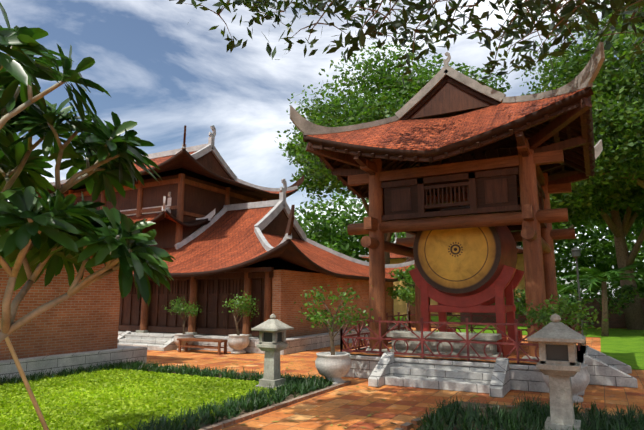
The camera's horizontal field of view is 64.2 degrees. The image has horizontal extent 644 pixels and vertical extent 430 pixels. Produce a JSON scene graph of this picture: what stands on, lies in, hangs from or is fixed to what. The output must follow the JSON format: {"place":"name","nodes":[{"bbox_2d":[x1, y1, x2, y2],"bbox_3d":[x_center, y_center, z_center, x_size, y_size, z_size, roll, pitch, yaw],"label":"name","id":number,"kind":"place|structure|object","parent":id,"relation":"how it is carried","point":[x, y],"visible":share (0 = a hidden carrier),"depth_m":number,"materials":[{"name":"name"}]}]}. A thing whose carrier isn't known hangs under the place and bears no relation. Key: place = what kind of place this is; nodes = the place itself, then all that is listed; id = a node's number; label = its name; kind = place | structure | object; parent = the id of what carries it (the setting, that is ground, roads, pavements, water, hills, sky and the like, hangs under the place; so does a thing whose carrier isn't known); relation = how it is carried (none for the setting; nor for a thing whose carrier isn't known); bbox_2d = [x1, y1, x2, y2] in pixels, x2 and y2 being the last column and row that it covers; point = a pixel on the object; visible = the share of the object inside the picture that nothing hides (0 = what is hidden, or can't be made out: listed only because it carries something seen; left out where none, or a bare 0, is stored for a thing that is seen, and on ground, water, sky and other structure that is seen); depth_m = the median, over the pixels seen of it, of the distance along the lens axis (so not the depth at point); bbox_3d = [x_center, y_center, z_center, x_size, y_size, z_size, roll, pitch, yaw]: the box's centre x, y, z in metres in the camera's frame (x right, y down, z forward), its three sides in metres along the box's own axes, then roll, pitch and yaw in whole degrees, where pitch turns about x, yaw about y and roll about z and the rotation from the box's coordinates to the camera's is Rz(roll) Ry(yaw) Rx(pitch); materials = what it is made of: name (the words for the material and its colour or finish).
{"place":"outdoors","nodes":[
{"label":"outdoors","id":0,"kind":"place"},
{"bbox_2d":[0,256,146,379],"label":"brick wall","id":1,"kind":"structure","parent":0,"point":[78,329],"depth_m":12.77,"materials":[{"name":"brick"}]},
{"bbox_2d":[2,371,276,429],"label":"lawn","id":2,"kind":"structure","parent":0,"point":[175,420],"depth_m":8.16,"materials":[{"name":"green plant"}]},
{"bbox_2d":[0,318,48,429],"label":"plumeria stakes","id":3,"kind":"object","parent":2,"relation":"on","point":[27,385],"visible":1,"depth_m":5.22,"materials":[{"name":"brown wood"}]},
{"bbox_2d":[0,2,175,341],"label":"tree","id":4,"kind":"object","parent":2,"relation":"on","point":[58,218],"depth_m":5.18,"materials":[{"name":"green plant"}]},
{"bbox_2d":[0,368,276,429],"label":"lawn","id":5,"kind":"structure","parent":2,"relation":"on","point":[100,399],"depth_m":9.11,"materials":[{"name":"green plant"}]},
{"bbox_2d":[0,358,333,429],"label":"grass border","id":6,"kind":"object","parent":2,"relation":"on","point":[300,384],"visible":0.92,"depth_m":9.75,"materials":[{"name":"green plant"}]},
{"bbox_2d":[251,314,293,388],"bbox_3d":[-1.009,2.768,10.447,0.627,1.501,0.627,-5,-10,28],"label":"stone lantern","id":7,"kind":"object","parent":2,"relation":"on","point":[272,344],"visible":0.96,"depth_m":10.32,"materials":[{"name":"stone"}]},
{"bbox_2d":[38,173,265,267],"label":"wooden tower","id":8,"kind":"structure","parent":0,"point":[193,199],"depth_m":24.63,"materials":[{"name":"brown wood"}]},
{"bbox_2d":[120,210,209,227],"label":"roof","id":9,"kind":"structure","parent":8,"relation":"attached to","point":[157,217],"depth_m":23.80,"materials":[{"name":"red tile"}]},
{"bbox_2d":[120,192,215,219],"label":"roof ridge","id":10,"kind":"structure","parent":9,"relation":"on","point":[210,215],"depth_m":24.35,"materials":[{"name":"grey stone"}]},
{"bbox_2d":[35,149,297,200],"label":"tower roof","id":11,"kind":"structure","parent":8,"relation":"on","point":[184,161],"depth_m":27.39,"materials":[{"name":"red tile"}]},
{"bbox_2d":[50,125,303,191],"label":"roof ridge","id":12,"kind":"structure","parent":11,"relation":"on","point":[209,162],"depth_m":28.16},
{"bbox_2d":[0,0,643,297],"label":"sky","id":13,"kind":"structure","parent":0,"point":[162,72],"materials":[{"name":"blue"}]},
{"bbox_2d":[294,283,373,354],"bbox_3d":[0.404,2.291,11.232,1.791,1.577,1.188,-5,-10,28],"label":"potted tree","id":14,"kind":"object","parent":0,"point":[316,317],"depth_m":11.22,"materials":[{"name":"green plant"}]},
{"bbox_2d":[145,323,643,429],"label":"ground","id":15,"kind":"structure","parent":0,"point":[399,407],"depth_m":9.40,"materials":[{"name":"orange tile"}]},
{"bbox_2d":[117,331,177,350],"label":"stone steps","id":16,"kind":"structure","parent":15,"relation":"on","point":[156,342],"depth_m":18.69,"materials":[{"name":"grey stone"}]},
{"bbox_2d":[174,333,193,350],"bbox_3d":[-4.851,4.466,18.033,0.702,0.576,0.702,-5,-10,28],"label":"bonsai pot","id":17,"kind":"object","parent":15,"relation":"on","point":[182,335],"visible":0.75,"depth_m":17.80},
{"bbox_2d":[164,296,201,333],"bbox_3d":[-4.861,3.562,18.205,1.337,1.398,1.591,-5,-10,28],"label":"potted tree","id":18,"kind":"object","parent":17,"relation":"in","point":[177,307],"depth_m":18.14,"materials":[{"name":"green plant"}]},
{"bbox_2d":[177,338,227,354],"bbox_3d":[-4.021,4.403,17.251,1.900,0.450,0.420,-5,-10,28],"label":"bench","id":19,"kind":"object","parent":15,"relation":"on","point":[218,347],"visible":0.96,"depth_m":17.15,"materials":[{"name":"brown wood"}]},
{"bbox_2d":[129,368,328,389],"bbox_3d":[-2.571,3.769,11.979,6.350,0.001,0.800,-5,-10,28],"label":"bed","id":20,"kind":"object","parent":15,"relation":"on","point":[247,378],"depth_m":11.83,"materials":[{"name":"green plant"}]},
{"bbox_2d":[227,334,249,353],"bbox_3d":[-2.774,4.291,17.055,0.741,0.608,0.741,-5,-10,28],"label":"bonsai pot","id":21,"kind":"object","parent":15,"relation":"on","point":[237,344],"visible":0.98,"depth_m":16.80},
{"bbox_2d":[222,290,258,334],"bbox_3d":[-2.673,3.296,17.176,1.148,1.547,1.606,-1,-9,6],"label":"potted tree","id":22,"kind":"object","parent":21,"relation":"in","point":[244,305],"depth_m":17.17,"materials":[{"name":"green plant"}]},
{"bbox_2d":[174,389,316,429],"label":"curb","id":23,"kind":"structure","parent":15,"relation":"on","point":[243,412],"depth_m":8.13,"materials":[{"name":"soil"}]},
{"bbox_2d":[118,270,406,354],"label":"brick wall","id":24,"kind":"structure","parent":15,"relation":"on","point":[289,287],"depth_m":19.06,"materials":[{"name":"brick"}]},
{"bbox_2d":[136,330,254,337],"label":"hall column bases","id":25,"kind":"object","parent":24,"relation":"on","point":[146,331],"visible":0.15,"depth_m":20.29,"materials":[{"name":"grey stone"}]},
{"bbox_2d":[118,267,273,335],"bbox_3d":[-16.934,4.303,25.675,35.000,2.360,0.940,-5,-10,28],"label":"wooden hall","id":26,"kind":"object","parent":24,"relation":"on","point":[209,294],"visible":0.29,"depth_m":19.42,"materials":[{"name":"brown wood"}]},
{"bbox_2d":[133,206,413,281],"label":"hall roof","id":27,"kind":"structure","parent":26,"relation":"on","point":[227,241],"depth_m":22.06,"materials":[{"name":"tile"}]},
{"bbox_2d":[223,179,413,267],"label":"roof ridge","id":28,"kind":"structure","parent":27,"relation":"on","point":[274,220],"depth_m":24.85,"materials":[{"name":"grey concrete"}]},
{"bbox_2d":[315,352,350,385],"bbox_3d":[0.242,3.293,10.996,0.780,0.640,0.780,-5,-10,28],"label":"bonsai pot","id":29,"kind":"object","parent":15,"relation":"on","point":[336,367],"visible":0.83,"depth_m":10.73,"materials":[{"name":"ceramic"}]},
{"bbox_2d":[274,89,395,263],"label":"tree","id":30,"kind":"object","parent":15,"relation":"on","point":[306,186],"depth_m":43.82,"materials":[{"name":"green plant"}]},
{"bbox_2d":[144,365,597,429],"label":"brick edging","id":31,"kind":"object","parent":15,"relation":"on","point":[262,411],"visible":0.5,"depth_m":8.19,"materials":[{"name":"brown brick"}]},
{"bbox_2d":[284,41,511,325],"bbox_3d":[6.644,-1.859,35.289,16.891,18.611,16.845,-5,-10,28],"label":"tree","id":32,"kind":"object","parent":15,"relation":"on","point":[373,108],"depth_m":32.34,"materials":[{"name":"green plant"}]},
{"bbox_2d":[386,265,414,330],"bbox_3d":[4.191,4.100,24.961,2.333,3.514,3.292,-5,-10,28],"label":"tree","id":33,"kind":"object","parent":15,"relation":"on","point":[406,294],"depth_m":25.06,"materials":[{"name":"green plant"}]},
{"bbox_2d":[173,354,643,429],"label":"fallen leaves","id":34,"kind":"object","parent":15,"relation":"on","point":[349,404],"visible":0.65,"depth_m":9.04,"materials":[{"name":"orange plant"}]},
{"bbox_2d":[394,316,460,321],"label":"lawn","id":35,"kind":"structure","parent":15,"relation":"on","point":[436,319],"depth_m":46.04,"materials":[{"name":"green plant"}]},
{"bbox_2d":[390,254,524,316],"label":"ochre building","id":36,"kind":"structure","parent":35,"relation":"on","point":[400,306],"depth_m":53.53,"materials":[{"name":"paint"}]},
{"bbox_2d":[359,248,522,260],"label":"roof","id":37,"kind":"structure","parent":36,"relation":"on","point":[397,256],"depth_m":54.10,"materials":[{"name":"red tile"}]},
{"bbox_2d":[359,232,522,256],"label":"ochre building trim","id":38,"kind":"structure","parent":36,"relation":"attached to","point":[518,246],"depth_m":55.86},
{"bbox_2d":[511,202,643,278],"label":"tree","id":39,"kind":"object","parent":35,"relation":"on","point":[564,226],"depth_m":45.75,"materials":[{"name":"green plant"}]},
{"bbox_2d":[295,185,643,297],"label":"tree foliage","id":40,"kind":"object","parent":15,"relation":"on","point":[322,231],"visible":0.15,"depth_m":63.18,"materials":[{"name":"green plant"}]},
{"bbox_2d":[343,342,637,397],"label":"pavilion platform","id":41,"kind":"structure","parent":15,"relation":"on","point":[500,377],"depth_m":10.68,"materials":[{"name":"stone"}]},
{"bbox_2d":[347,137,574,356],"bbox_3d":[3.859,1.054,13.710,5.160,4.770,5.160,-5,-10,28],"label":"pavilion wood","id":42,"kind":"object","parent":41,"relation":"on","point":[400,200],"visible":0.85,"depth_m":12.40,"materials":[{"name":"brown wood"}]},
{"bbox_2d":[305,97,594,201],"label":"roof eaves","id":43,"kind":"object","parent":42,"relation":"on","point":[555,123],"visible":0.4,"depth_m":12.09,"materials":[{"name":"brown wood"}]},
{"bbox_2d":[303,75,595,194],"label":"pavilion roof","id":44,"kind":"structure","parent":43,"relation":"on","point":[428,137],"depth_m":12.13,"materials":[{"name":"red tile"}]},
{"bbox_2d":[290,42,604,158],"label":"roof ridge","id":45,"kind":"structure","parent":44,"relation":"attached to","point":[447,98],"depth_m":12.98,"materials":[{"name":"grey stone"}]},
{"bbox_2d":[350,344,576,363],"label":"platform paving","id":46,"kind":"structure","parent":41,"relation":"on","point":[513,354],"depth_m":11.86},
{"bbox_2d":[386,330,502,360],"bbox_3d":[2.765,2.965,11.752,2.500,0.530,0.620,-5,-10,28],"label":"stone pedestal","id":47,"kind":"object","parent":46,"relation":"on","point":[444,348],"visible":0.65,"depth_m":11.46,"materials":[{"name":"grey stone"}]},
{"bbox_2d":[366,348,538,362],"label":"pavilion column bases","id":48,"kind":"object","parent":46,"relation":"on","point":[385,350],"visible":0.15,"depth_m":12.25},
{"bbox_2d":[340,311,581,363],"bbox_3d":[3.859,3.050,13.387,5.040,0.885,5.140,-5,-10,28],"label":"iron fence","id":49,"kind":"object","parent":46,"relation":"on","point":[409,327],"visible":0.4,"depth_m":11.51,"materials":[{"name":"red metal"}]},
{"bbox_2d":[409,265,523,356],"bbox_3d":[3.859,2.441,13.485,2.657,2.098,3.360,-5,-10,28],"label":"drum stand","id":50,"kind":"object","parent":46,"relation":"on","point":[501,288],"visible":0.69,"depth_m":12.89,"materials":[{"name":"red wood"}]},
{"bbox_2d":[413,206,500,293],"bbox_3d":[3.293,0.849,12.667,2.160,2.160,0.001,-5,-10,28],"label":"drum head","id":51,"kind":"object","parent":50,"relation":"attached to","point":[460,260],"visible":0.79,"depth_m":12.61},
{"bbox_2d":[427,205,516,296],"bbox_3d":[3.859,1.019,13.716,2.500,2.500,2.400,-5,-10,28],"label":"drum body","id":52,"kind":"object","parent":50,"relation":"on","point":[508,257],"visible":0.33,"depth_m":12.52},
{"bbox_2d":[434,325,599,336],"bbox_3d":[11.356,6.586,29.429,8.100,0.001,8.500,-5,-10,28],"label":"hedge","id":53,"kind":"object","parent":15,"relation":"on","point":[590,332],"depth_m":28.88,"materials":[{"name":"green plant"}]},
{"bbox_2d":[522,282,601,324],"bbox_3d":[13.339,5.033,28.414,4.286,2.806,4.551,-5,-10,28],"label":"potted plant","id":54,"kind":"object","parent":53,"relation":"on","point":[567,293],"depth_m":28.03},
{"bbox_2d":[409,393,643,429],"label":"border grass","id":55,"kind":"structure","parent":15,"relation":"on","point":[530,412],"depth_m":7.25,"materials":[{"name":"green plant"}]},
{"bbox_2d":[527,313,585,429],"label":"stone lantern","id":56,"kind":"object","parent":55,"relation":"on","point":[556,339],"visible":1,"depth_m":6.66,"materials":[{"name":"stone"}]},
{"bbox_2d":[460,298,643,327],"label":"hedge","id":57,"kind":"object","parent":15,"relation":"on","point":[615,320],"depth_m":32.20,"materials":[{"name":"green plant"}]},
{"bbox_2d":[542,363,589,402],"bbox_3d":[4.378,3.004,9.211,0.780,0.640,0.780,-5,-10,28],"label":"bonsai pot","id":58,"kind":"object","parent":15,"relation":"on","point":[580,380],"visible":0.27,"depth_m":8.92,"materials":[{"name":"ceramic"}]},
{"bbox_2d":[491,284,641,316],"bbox_3d":[19.273,4.559,28.512,23.065,2.358,3.248,-5,-10,28],"label":"shrub foliage","id":59,"kind":"object","parent":15,"relation":"on","point":[624,290],"visible":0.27,"depth_m":29.41,"materials":[{"name":"green plant"}]},
{"bbox_2d":[571,246,585,344],"bbox_3d":[10.284,3.184,20.514,0.400,3.900,0.380,-5,-10,28],"label":"lamp post","id":60,"kind":"object","parent":15,"relation":"on","point":[576,253],"visible":0.71,"depth_m":20.62,"materials":[{"name":"metal"}]},
{"bbox_2d":[516,2,643,213],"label":"tree","id":61,"kind":"object","parent":15,"relation":"on","point":[613,158],"depth_m":23.76,"materials":[{"name":"green plant"}]},
{"bbox_2d":[550,66,643,329],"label":"tree","id":62,"kind":"object","parent":15,"relation":"on","point":[581,214],"depth_m":29.90,"materials":[{"name":"green plant"}]},
{"bbox_2d":[169,0,643,85],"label":"branches","id":63,"kind":"object","parent":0,"point":[568,8],"depth_m":9.66,"materials":[{"name":"green plant"}]},
{"bbox_2d":[515,289,608,335],"bbox_3d":[4.325,2.044,9.223,1.575,1.427,1.836,-5,-10,28],"label":"potted shrub","id":64,"kind":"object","parent":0,"point":[544,315],"depth_m":9.14,"materials":[{"name":"green plant"}]},
{"bbox_2d":[600,328,643,369],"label":"lawn","id":65,"kind":"structure","parent":0,"point":[625,346],"depth_m":19.34,"materials":[{"name":"green plant"}]},
{"bbox_2d":[556,263,643,335],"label":"palm","id":66,"kind":"object","parent":65,"relation":"on","point":[598,277],"depth_m":24.72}
]}

